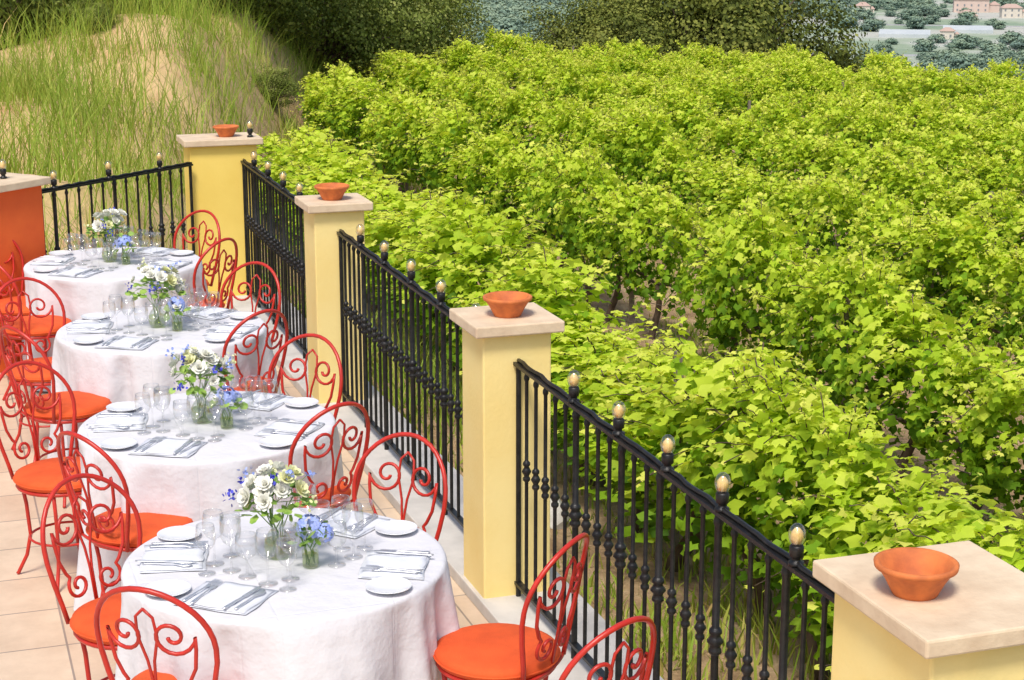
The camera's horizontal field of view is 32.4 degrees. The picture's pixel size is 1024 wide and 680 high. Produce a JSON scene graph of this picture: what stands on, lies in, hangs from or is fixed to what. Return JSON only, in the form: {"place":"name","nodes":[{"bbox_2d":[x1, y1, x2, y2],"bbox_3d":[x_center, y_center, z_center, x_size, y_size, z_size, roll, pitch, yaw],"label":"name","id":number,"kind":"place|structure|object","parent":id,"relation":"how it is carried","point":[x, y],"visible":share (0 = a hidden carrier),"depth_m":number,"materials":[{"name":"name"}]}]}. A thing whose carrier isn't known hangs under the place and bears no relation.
{"place":"outdoors","nodes":[
{"label":"outdoors","id":0,"kind":"place"},
{"bbox_2d":[0,290,488,679],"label":"terrace floor","id":1,"kind":"structure","parent":0,"point":[39,640],"depth_m":8.10,"materials":[{"name":"tile"}]},
{"bbox_2d":[0,240,28,363],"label":"iron cafe chair","id":2,"kind":"object","parent":1,"relation":"on","point":[5,301],"visible":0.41,"depth_m":11.60,"materials":[{"name":"red paint"}]},
{"bbox_2d":[0,186,45,372],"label":"shaft","id":3,"kind":"object","parent":1,"relation":"on","point":[21,220],"visible":0.46,"depth_m":11.79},
{"bbox_2d":[0,172,50,192],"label":"cap","id":4,"kind":"object","parent":3,"relation":"on","point":[14,181],"visible":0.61,"depth_m":11.78,"materials":[{"name":"beige stone"}]},
{"bbox_2d":[0,277,65,461],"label":"iron cafe chair","id":5,"kind":"object","parent":1,"relation":"on","point":[34,379],"visible":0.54,"depth_m":10.04,"materials":[{"name":"red paint"}]},
{"bbox_2d":[0,265,71,400],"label":"iron cafe chair","id":6,"kind":"object","parent":1,"relation":"on","point":[40,328],"visible":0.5,"depth_m":10.84,"materials":[{"name":"red paint"}]},
{"bbox_2d":[0,361,81,588],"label":"iron cafe chair","id":7,"kind":"object","parent":1,"relation":"on","point":[41,478],"visible":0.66,"depth_m":8.12,"materials":[{"name":"red paint"}]},
{"bbox_2d":[0,325,111,507],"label":"iron cafe chair","id":8,"kind":"object","parent":1,"relation":"on","point":[88,405],"visible":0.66,"depth_m":9.06,"materials":[{"name":"red paint"}]},
{"bbox_2d":[40,473,142,679],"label":"iron cafe chair","id":9,"kind":"object","parent":1,"relation":"on","point":[80,621],"visible":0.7,"depth_m":6.48,"materials":[{"name":"red paint"}]},
{"bbox_2d":[21,247,208,390],"bbox_3d":[-2.613,-0.148,11.712,1.285,0.752,1.274,-5,14,-18],"label":"round table","id":10,"kind":"object","parent":1,"relation":"on","point":[105,289],"visible":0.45,"depth_m":11.21,"materials":[{"name":"white fabric"}]},
{"bbox_2d":[30,257,75,264],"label":"folded napkin","id":11,"kind":"object","parent":10,"relation":"on","point":[65,260],"visible":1,"depth_m":11.62,"materials":[{"name":"fabric"}]},
{"bbox_2d":[48,268,101,277],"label":"folded napkin","id":12,"kind":"object","parent":10,"relation":"on","point":[69,272],"visible":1,"depth_m":11.21,"materials":[{"name":"fabric"}]},
{"bbox_2d":[84,207,133,259],"bbox_3d":[-2.650,-0.696,11.612,0.310,0.355,0.337,3,14,11],"label":"flower vase","id":13,"kind":"object","parent":10,"relation":"on","point":[112,221],"visible":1,"depth_m":11.57,"materials":[{"name":"white plant"}]},
{"bbox_2d":[112,235,138,262],"bbox_3d":[-2.529,-0.597,11.550,0.173,0.192,0.169,6,15,22],"label":"flower jar","id":14,"kind":"object","parent":10,"relation":"on","point":[125,240],"visible":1,"depth_m":11.52,"materials":[{"name":"blue plant"}]},
{"bbox_2d":[128,247,174,255],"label":"folded napkin","id":15,"kind":"object","parent":10,"relation":"on","point":[148,251],"visible":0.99,"depth_m":11.91,"materials":[{"name":"fabric"}]},
{"bbox_2d":[147,260,191,268],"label":"folded napkin","id":16,"kind":"object","parent":10,"relation":"on","point":[166,262],"visible":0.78,"depth_m":11.53,"materials":[{"name":"fabric"}]},
{"bbox_2d":[42,154,195,254],"bbox_3d":[-2.885,-0.712,12.873,0.059,1.219,1.710,8,16,29],"label":"iron railing","id":17,"kind":"object","parent":1,"relation":"on","point":[54,188],"visible":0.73,"depth_m":12.91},
{"bbox_2d":[56,431,192,596],"bbox_3d":[-1.598,0.792,7.387,0.450,0.968,0.544,11,18,39],"label":"iron cafe chair","id":18,"kind":"object","parent":1,"relation":"on","point":[152,524],"visible":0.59,"depth_m":7.24,"materials":[{"name":"red paint"}]},
{"bbox_2d":[94,586,219,679],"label":"iron cafe chair","id":19,"kind":"object","parent":1,"relation":"on","point":[148,674],"visible":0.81,"depth_m":5.53,"materials":[{"name":"red paint"}]},
{"bbox_2d":[47,306,280,458],"bbox_3d":[-1.947,0.295,9.893,1.332,0.752,1.301,-5,14,-18],"label":"round table","id":20,"kind":"object","parent":1,"relation":"on","point":[113,375],"visible":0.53,"depth_m":9.44,"materials":[{"name":"white fabric"}]},
{"bbox_2d":[73,336,102,343],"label":"bread plate","id":21,"kind":"object","parent":20,"relation":"on","point":[88,339],"visible":1,"depth_m":9.47,"materials":[{"name":"ceramic"}]},
{"bbox_2d":[66,321,113,333],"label":"folded napkin","id":22,"kind":"object","parent":20,"relation":"on","point":[108,325],"visible":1,"depth_m":9.75,"materials":[{"name":"fabric"}]},
{"bbox_2d":[81,313,108,319],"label":"bread plate","id":23,"kind":"object","parent":20,"relation":"on","point":[93,316],"visible":1,"depth_m":10.03,"materials":[{"name":"ceramic"}]},
{"bbox_2d":[94,337,157,349],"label":"folded napkin","id":24,"kind":"object","parent":20,"relation":"on","point":[125,342],"visible":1,"depth_m":9.37,"materials":[{"name":"fabric"}]},
{"bbox_2d":[125,257,186,324],"bbox_3d":[-1.969,-0.268,9.779,0.292,0.389,0.332,10,17,34],"label":"flower vase","id":25,"kind":"object","parent":20,"relation":"on","point":[171,277],"visible":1,"depth_m":9.72,"materials":[{"name":"plant"}]},
{"bbox_2d":[163,296,190,328],"bbox_3d":[-1.846,-0.149,9.710,0.155,0.192,0.161,-3,14,-10],"label":"flower jar","id":26,"kind":"object","parent":20,"relation":"on","point":[175,305],"visible":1,"depth_m":9.67,"materials":[{"name":"blue plant"}]},
{"bbox_2d":[183,307,236,319],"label":"folded napkin","id":27,"kind":"object","parent":20,"relation":"on","point":[203,314],"visible":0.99,"depth_m":10.09,"materials":[{"name":"fabric"}]},
{"bbox_2d":[204,334,233,341],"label":"bread plate","id":28,"kind":"object","parent":20,"relation":"on","point":[217,337],"visible":0.82,"depth_m":9.52,"materials":[{"name":"ceramic"}]},
{"bbox_2d":[203,325,258,337],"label":"folded napkin","id":29,"kind":"object","parent":20,"relation":"on","point":[244,330],"visible":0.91,"depth_m":9.68,"materials":[{"name":"fabric"}]},
{"bbox_2d":[173,210,220,287],"bbox_3d":[-2.303,-0.392,12.255,0.450,0.968,0.544,9,16,32],"label":"iron cafe chair","id":30,"kind":"object","parent":1,"relation":"on","point":[198,236],"visible":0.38,"depth_m":12.35,"materials":[{"name":"red paint"}]},
{"bbox_2d":[73,391,345,610],"bbox_3d":[-1.362,0.745,8.041,1.326,0.752,1.311,-5,14,-18],"label":"round table","id":31,"kind":"object","parent":1,"relation":"on","point":[195,486],"visible":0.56,"depth_m":7.63,"materials":[{"name":"white fabric"}]},
{"bbox_2d":[100,437,136,449],"bbox_3d":[-1.702,0.453,7.612,0.160,0.018,0.160,-5,14,-18],"label":"bread plate","id":32,"kind":"object","parent":31,"relation":"on","point":[118,443],"visible":1,"depth_m":7.63,"materials":[{"name":"ceramic"}]},
{"bbox_2d":[93,413,147,431],"bbox_3d":[-1.770,0.366,7.965,0.236,0.016,0.275,-2,14,-8],"label":"folded napkin","id":33,"kind":"object","parent":31,"relation":"on","point":[140,422],"visible":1,"depth_m":7.93,"materials":[{"name":"fabric"}]},
{"bbox_2d":[106,401,140,411],"bbox_3d":[-1.804,0.315,8.177,0.160,0.018,0.160,-5,14,-18],"label":"bread plate","id":34,"kind":"object","parent":31,"relation":"on","point":[126,406],"visible":1,"depth_m":8.19,"materials":[{"name":"ceramic"}]},
{"bbox_2d":[128,438,207,456],"bbox_3d":[-1.481,0.458,7.587,0.275,0.016,0.236,3,14,11],"label":"folded napkin","id":35,"kind":"object","parent":31,"relation":"on","point":[166,447],"visible":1,"depth_m":7.55,"materials":[{"name":"fabric"}]},
{"bbox_2d":[165,344,236,420],"bbox_3d":[-1.404,0.198,7.920,0.323,0.364,0.330,2,14,8],"label":"flower vase","id":36,"kind":"object","parent":31,"relation":"on","point":[200,366],"visible":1,"depth_m":7.88,"materials":[{"name":"plant"}]},
{"bbox_2d":[206,386,247,426],"bbox_3d":[-1.280,0.294,7.885,0.200,0.192,0.154,3,14,14],"label":"flower jar","id":37,"kind":"object","parent":31,"relation":"on","point":[221,399],"visible":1,"depth_m":7.86,"materials":[{"name":"blue plant"}]},
{"bbox_2d":[229,392,293,410],"bbox_3d":[-1.202,0.284,8.305,0.276,0.016,0.236,6,15,23],"label":"folded napkin","id":38,"kind":"object","parent":31,"relation":"on","point":[251,400],"visible":0.77,"depth_m":8.28,"materials":[{"name":"fabric"}]},
{"bbox_2d":[259,436,293,447],"bbox_3d":[-1.019,0.447,7.636,0.160,0.018,0.160,-5,14,-18],"label":"bread plate","id":39,"kind":"object","parent":31,"relation":"on","point":[277,441],"visible":0.95,"depth_m":7.65,"materials":[{"name":"ceramic"}]},
{"bbox_2d":[255,419,324,439],"bbox_3d":[-0.992,0.393,7.857,0.236,0.016,0.276,5,14,18],"label":"folded napkin","id":40,"kind":"object","parent":31,"relation":"on","point":[287,426],"visible":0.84,"depth_m":7.83,"materials":[{"name":"fabric"}]},
{"bbox_2d":[284,397,318,407],"bbox_3d":[-0.986,0.298,8.249,0.160,0.018,0.160,-5,14,-18],"label":"bread plate","id":41,"kind":"object","parent":31,"relation":"on","point":[301,402],"visible":1,"depth_m":8.27,"materials":[{"name":"ceramic"}]},
{"bbox_2d":[189,237,237,308],"bbox_3d":[-2.068,-0.215,11.528,0.544,0.968,0.450,8,16,29],"label":"iron cafe chair","id":42,"kind":"object","parent":1,"relation":"on","point":[211,301],"visible":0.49,"depth_m":11.37,"materials":[{"name":"red paint"}]},
{"bbox_2d":[183,145,256,303],"bbox_3d":[-2.281,-0.930,13.880,0.520,1.250,0.340,-5,14,-18],"label":"shaft","id":43,"kind":"object","parent":1,"relation":"on","point":[217,180],"visible":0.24,"depth_m":13.67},
{"bbox_2d":[176,132,262,147],"bbox_3d":[-2.281,-1.563,13.726,0.610,0.050,0.430,-5,14,-18],"label":"cap","id":44,"kind":"object","parent":43,"relation":"on","point":[205,140],"visible":0.94,"depth_m":13.59,"materials":[{"name":"beige stone"}]},
{"bbox_2d":[212,124,238,136],"bbox_3d":[-2.228,-1.627,13.707,0.205,0.084,0.205,-5,14,-18],"label":"terracotta bowl","id":45,"kind":"object","parent":44,"relation":"on","point":[225,130],"visible":1,"depth_m":13.65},
{"bbox_2d":[220,261,280,344],"bbox_3d":[-1.639,0.056,10.415,0.450,0.968,0.544,7,15,26],"label":"iron cafe chair","id":46,"kind":"object","parent":1,"relation":"on","point":[232,294],"visible":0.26,"depth_m":10.53,"materials":[{"name":"red paint"}]},
{"bbox_2d":[222,309,288,393],"bbox_3d":[-1.488,0.267,9.547,0.544,0.968,0.450,13,19,42],"label":"iron cafe chair","id":47,"kind":"object","parent":1,"relation":"on","point":[255,383],"visible":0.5,"depth_m":9.37,"materials":[{"name":"red paint"}]},
{"bbox_2d":[115,508,459,679],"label":"round table","id":48,"kind":"object","parent":1,"relation":"on","point":[327,615],"visible":0.81,"depth_m":5.97,"materials":[{"name":"white fabric"}]},
{"bbox_2d":[145,579,190,596],"bbox_3d":[-1.171,0.850,5.980,0.160,0.018,0.160,-5,14,-18],"label":"bread plate","id":49,"kind":"object","parent":48,"relation":"on","point":[173,587],"visible":0.71,"depth_m":6.01,"materials":[{"name":"ceramic"}]},
{"bbox_2d":[140,543,208,572],"bbox_3d":[-1.206,0.773,6.294,0.236,0.016,0.275,-2,14,-7],"label":"folded napkin","id":50,"kind":"object","parent":48,"relation":"on","point":[199,555],"visible":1,"depth_m":6.27,"materials":[{"name":"fabric"}]},
{"bbox_2d":[135,560,196,562],"bbox_3d":[-1.222,0.782,6.218,0.220,0.003,0.018,1,14,3],"label":"table knife","id":51,"kind":"object","parent":50,"relation":"on","point":[176,561],"visible":1,"depth_m":6.21,"materials":[{"name":"metal"}]},
{"bbox_2d":[157,526,200,541],"bbox_3d":[-1.231,0.721,6.508,0.160,0.018,0.160,-5,14,-18],"label":"bread plate","id":52,"kind":"object","parent":48,"relation":"on","point":[178,533],"visible":1,"depth_m":6.52,"materials":[{"name":"ceramic"}]},
{"bbox_2d":[173,581,278,614],"bbox_3d":[-0.962,0.861,5.931,0.276,0.016,0.236,5,15,20],"label":"folded napkin","id":53,"kind":"object","parent":48,"relation":"on","point":[219,597],"visible":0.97,"depth_m":5.90,"materials":[{"name":"fabric"}]},
{"bbox_2d":[222,460,318,554],"bbox_3d":[-0.829,0.604,6.273,0.333,0.352,0.300,-11,17,-37],"label":"flower bouquet","id":54,"kind":"object","parent":48,"relation":"on","point":[280,484],"visible":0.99,"depth_m":6.20,"materials":[{"name":"plant"}]},
{"bbox_2d":[287,514,334,564],"bbox_3d":[-0.707,0.705,6.199,0.162,0.191,0.168,6,15,24],"label":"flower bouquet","id":55,"kind":"object","parent":48,"relation":"on","point":[316,527],"visible":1,"depth_m":6.17,"materials":[{"name":"blue plant"}]},
{"bbox_2d":[305,508,389,537],"bbox_3d":[-0.633,0.686,6.651,0.276,0.016,0.236,8,16,31],"label":"folded napkin","id":56,"kind":"object","parent":48,"relation":"on","point":[339,520],"visible":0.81,"depth_m":6.63,"materials":[{"name":"fabric"}]},
{"bbox_2d":[365,576,411,593],"bbox_3d":[-0.421,0.843,6.007,0.160,0.018,0.160,-5,14,-18],"label":"bread plate","id":57,"kind":"object","parent":48,"relation":"on","point":[388,585],"visible":1,"depth_m":6.02,"materials":[{"name":"ceramic"}]},
{"bbox_2d":[358,550,429,579],"bbox_3d":[-0.416,0.788,6.229,0.236,0.016,0.276,1,14,3],"label":"folded napkin","id":58,"kind":"object","parent":48,"relation":"on","point":[408,561],"visible":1,"depth_m":6.21,"materials":[{"name":"fabric"}]},
{"bbox_2d":[375,520,417,535],"bbox_3d":[-0.432,0.706,6.569,0.160,0.018,0.160,-5,14,-18],"label":"bread plate","id":59,"kind":"object","parent":48,"relation":"on","point":[395,527],"visible":1,"depth_m":6.58,"materials":[{"name":"ceramic"}]},
{"bbox_2d":[267,333,342,419],"bbox_3d":[-1.101,0.494,8.613,0.450,0.968,0.544,7,15,26],"label":"iron cafe chair","id":60,"kind":"object","parent":1,"relation":"on","point":[290,341],"visible":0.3,"depth_m":8.73,"materials":[{"name":"red paint"}]},
{"bbox_2d":[288,401,369,508],"bbox_3d":[-0.907,0.692,7.799,0.450,0.968,0.544,-13,19,-42],"label":"iron cafe chair","id":61,"kind":"object","parent":1,"relation":"on","point":[336,496],"visible":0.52,"depth_m":7.62,"materials":[{"name":"red paint"}]},
{"bbox_2d":[352,432,447,540],"bbox_3d":[-0.528,0.897,6.955,0.450,0.968,0.544,7,15,26],"label":"iron cafe chair","id":62,"kind":"object","parent":1,"relation":"on","point":[398,469],"visible":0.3,"depth_m":7.07,"materials":[{"name":"red paint"}]},
{"bbox_2d":[226,292,663,679],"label":"railing kerb","id":63,"kind":"structure","parent":1,"relation":"on","point":[505,609],"depth_m":8.91,"materials":[{"name":"stone"}]},
{"bbox_2d":[240,153,307,358],"bbox_3d":[-1.612,-0.596,12.395,0.059,1.219,2.973,-5,14,-18],"label":"iron railing","id":64,"kind":"object","parent":63,"relation":"on","point":[286,259],"visible":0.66,"depth_m":12.63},
{"bbox_2d":[304,211,364,403],"bbox_3d":[-1.089,-0.202,10.887,0.310,1.250,0.310,-5,14,-18],"label":"shaft","id":65,"kind":"object","parent":63,"relation":"on","point":[321,238],"visible":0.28,"depth_m":10.72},
{"bbox_2d":[295,193,372,213],"bbox_3d":[-1.089,-0.835,10.733,0.400,0.050,0.400,-5,14,-18],"label":"cap","id":66,"kind":"object","parent":65,"relation":"on","point":[313,204],"visible":0.97,"depth_m":10.60,"materials":[{"name":"beige stone"}]},
{"bbox_2d":[314,183,349,200],"bbox_3d":[-1.095,-0.899,10.704,0.216,0.088,0.216,-5,14,-18],"label":"terracotta bowl","id":67,"kind":"object","parent":66,"relation":"on","point":[331,191],"visible":1,"depth_m":10.65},
{"bbox_2d":[337,226,475,527],"bbox_3d":[-0.557,0.147,9.342,0.059,1.219,3.025,-5,14,-18],"label":"iron railing","id":68,"kind":"object","parent":63,"relation":"on","point":[364,323],"visible":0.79,"depth_m":9.48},
{"bbox_2d":[462,328,550,598],"bbox_3d":[-0.026,0.547,7.810,0.310,1.250,0.310,-5,14,-18],"label":"shaft","id":69,"kind":"object","parent":63,"relation":"on","point":[489,439],"visible":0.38,"depth_m":7.67,"materials":[{"name":"paint"}]},
{"bbox_2d":[449,302,564,338],"bbox_3d":[-0.026,-0.087,7.656,0.400,0.050,0.400,-5,14,-18],"label":"cap","id":70,"kind":"object","parent":69,"relation":"on","point":[478,322],"visible":0.97,"depth_m":7.52,"materials":[{"name":"beige stone"}]},
{"bbox_2d":[483,291,531,317],"bbox_3d":[-0.019,-0.149,7.621,0.216,0.088,0.216,-5,14,-18],"label":"terracotta bowl","id":71,"kind":"object","parent":70,"relation":"on","point":[507,304],"visible":1,"depth_m":7.57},
{"bbox_2d":[513,358,834,679],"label":"iron railing","id":72,"kind":"object","parent":63,"relation":"on","point":[791,562],"visible":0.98,"depth_m":6.32,"materials":[{"name":"metal"}]},
{"bbox_2d":[831,593,1023,679],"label":"shaft","id":73,"kind":"object","parent":63,"relation":"on","point":[864,647],"depth_m":4.48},
{"bbox_2d":[812,540,1023,658],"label":"cap","id":74,"kind":"object","parent":73,"relation":"on","point":[976,604],"visible":0.94,"depth_m":4.46,"materials":[{"name":"beige stone"}]},
{"bbox_2d":[873,547,959,601],"bbox_3d":[1.034,0.607,4.511,0.216,0.088,0.216,-5,14,-18],"label":"terracotta bowl","id":75,"kind":"object","parent":74,"relation":"on","point":[916,574],"visible":1,"depth_m":4.51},
{"bbox_2d":[433,533,589,679],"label":"iron cafe chair","id":76,"kind":"object","parent":1,"relation":"on","point":[499,651],"visible":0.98,"depth_m":6.03,"materials":[{"name":"red paint"}]},
{"bbox_2d":[559,615,656,679],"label":"iron cafe chair","id":77,"kind":"object","parent":1,"relation":"on","point":[591,644],"visible":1,"depth_m":5.25,"materials":[{"name":"red paint"}]},
{"bbox_2d":[0,0,1023,679],"bbox_3d":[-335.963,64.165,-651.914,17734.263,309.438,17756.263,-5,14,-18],"label":"ground","id":78,"kind":"structure","parent":0,"point":[870,38],"depth_m":21.57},
{"bbox_2d":[0,0,118,49],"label":"olive tree","id":79,"kind":"object","parent":78,"relation":"on","point":[11,4],"visible":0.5,"depth_m":29.58,"materials":[{"name":"green plant"}]},
{"bbox_2d":[66,0,125,31],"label":"shrub","id":80,"kind":"object","parent":78,"relation":"on","point":[96,6],"visible":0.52,"depth_m":29.29,"materials":[{"name":"green plant"}]},
{"bbox_2d":[0,0,357,308],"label":"dry grass","id":81,"kind":"structure","parent":78,"relation":"on","point":[45,90],"depth_m":23.96,"materials":[{"name":"plant"}]},
{"bbox_2d":[201,0,296,21],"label":"olive tree","id":82,"kind":"object","parent":78,"relation":"on","point":[254,4],"visible":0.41,"depth_m":36.14,"materials":[{"name":"green plant"}]},
{"bbox_2d":[250,62,307,109],"bbox_3d":[-4.647,-4.793,33.219,1.478,0.940,1.395,12,18,40],"label":"shrub","id":83,"kind":"object","parent":78,"relation":"on","point":[286,87],"visible":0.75,"depth_m":33.10,"materials":[{"name":"green plant"}]},
{"bbox_2d":[239,0,350,48],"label":"olive tree","id":84,"kind":"object","parent":78,"relation":"on","point":[292,14],"visible":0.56,"depth_m":38.51,"materials":[{"name":"green plant"}]},
{"bbox_2d":[281,0,429,78],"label":"olive tree","id":85,"kind":"object","parent":78,"relation":"on","point":[343,47],"visible":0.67,"depth_m":41.50,"materials":[{"name":"green plant"}]},
{"bbox_2d":[297,0,460,88],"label":"olive tree","id":86,"kind":"object","parent":78,"relation":"on","point":[419,31],"visible":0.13,"depth_m":44.39,"materials":[{"name":"green plant"}]},
{"bbox_2d":[356,0,477,77],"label":"olive tree","id":87,"kind":"object","parent":78,"relation":"on","point":[446,12],"visible":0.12,"depth_m":48.03,"materials":[{"name":"green plant"}]},
{"bbox_2d":[406,0,497,62],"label":"olive tree","id":88,"kind":"object","parent":78,"relation":"on","point":[471,32],"visible":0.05,"depth_m":50.77,"materials":[{"name":"green plant"}]},
{"bbox_2d":[550,498,569,529],"bbox_3d":[0.289,1.334,13.343,0.340,0.279,0.388,-5,14,-18],"label":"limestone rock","id":89,"kind":"object","parent":78,"relation":"on","point":[559,520],"visible":0.17,"depth_m":13.18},
{"bbox_2d":[511,0,719,71],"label":"oak tree","id":90,"kind":"object","parent":78,"relation":"on","point":[599,22],"visible":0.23,"depth_m":63.94,"materials":[{"name":"green plant"}]},
{"bbox_2d":[257,121,1023,679],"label":"grapevine row","id":91,"kind":"object","parent":78,"relation":"on","point":[737,421],"visible":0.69,"depth_m":11.47,"materials":[{"name":"green plant"}]},
{"bbox_2d":[260,97,1023,679],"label":"weeds","id":92,"kind":"object","parent":78,"relation":"on","point":[740,615],"visible":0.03,"depth_m":12.51,"materials":[{"name":"green plant"}]},
{"bbox_2d":[290,59,1023,516],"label":"grapevine row","id":93,"kind":"object","parent":78,"relation":"on","point":[406,129],"visible":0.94,"depth_m":17.29,"materials":[{"name":"green plant"}]},
{"bbox_2d":[353,47,1023,368],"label":"grapevine row","id":94,"kind":"object","parent":78,"relation":"on","point":[935,244],"visible":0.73,"depth_m":23.14,"materials":[{"name":"green plant"}]},
{"bbox_2d":[553,0,878,97],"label":"oak tree","id":95,"kind":"object","parent":78,"relation":"on","point":[744,26],"visible":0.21,"depth_m":64.25,"materials":[{"name":"green plant"}]},
{"bbox_2d":[420,35,1023,302],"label":"grapevine row","id":96,"kind":"object","parent":78,"relation":"on","point":[920,179],"visible":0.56,"depth_m":29.42,"materials":[{"name":"green plant"}]},
{"bbox_2d":[441,0,1023,84],"bbox_3d":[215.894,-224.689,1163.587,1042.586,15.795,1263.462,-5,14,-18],"label":"distant trees","id":97,"kind":"object","parent":78,"relation":"on","point":[505,14],"visible":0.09,"depth_m":949.14,"materials":[{"name":"green plant"}]},
{"bbox_2d":[472,25,1023,243],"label":"grapevine row","id":98,"kind":"object","parent":78,"relation":"on","point":[863,128],"visible":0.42,"depth_m":32.99,"materials":[{"name":"green plant"}]},
{"bbox_2d":[558,36,1023,205],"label":"grapevine row","id":99,"kind":"object","parent":78,"relation":"on","point":[992,143],"visible":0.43,"depth_m":39.87,"materials":[{"name":"green plant"}]},
{"bbox_2d":[658,39,1023,180],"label":"grapevine row","id":100,"kind":"object","parent":78,"relation":"on","point":[825,80],"visible":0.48,"depth_m":45.45,"materials":[{"name":"green plant"}]},
{"bbox_2d":[739,39,1023,131],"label":"grapevine row","id":101,"kind":"object","parent":78,"relation":"on","point":[929,79],"visible":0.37,"depth_m":46.04,"materials":[{"name":"green plant"}]},
{"bbox_2d":[879,29,929,37],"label":"greenhouse","id":102,"kind":"object","parent":78,"relation":"on","point":[897,33],"visible":0.9,"depth_m":908.13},
{"bbox_2d":[850,48,1023,113],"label":"grapevine row","id":103,"kind":"object","parent":78,"relation":"on","point":[987,81],"visible":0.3,"depth_m":49.35,"materials":[{"name":"green plant"}]},
{"bbox_2d":[943,25,992,33],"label":"greenhouse","id":104,"kind":"object","parent":78,"relation":"on","point":[973,29],"visible":0.77,"depth_m":940.44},
{"bbox_2d":[938,58,1023,107],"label":"grapevine row","id":105,"kind":"object","parent":78,"relation":"on","point":[1005,67],"visible":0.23,"depth_m":52.63,"materials":[{"name":"green plant"}]},
{"bbox_2d":[953,0,999,12],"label":"walls","id":106,"kind":"structure","parent":0,"point":[981,7],"depth_m":1133.66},
{"bbox_2d":[999,8,1023,17],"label":"walls","id":107,"kind":"structure","parent":0,"point":[1008,12],"depth_m":1075.80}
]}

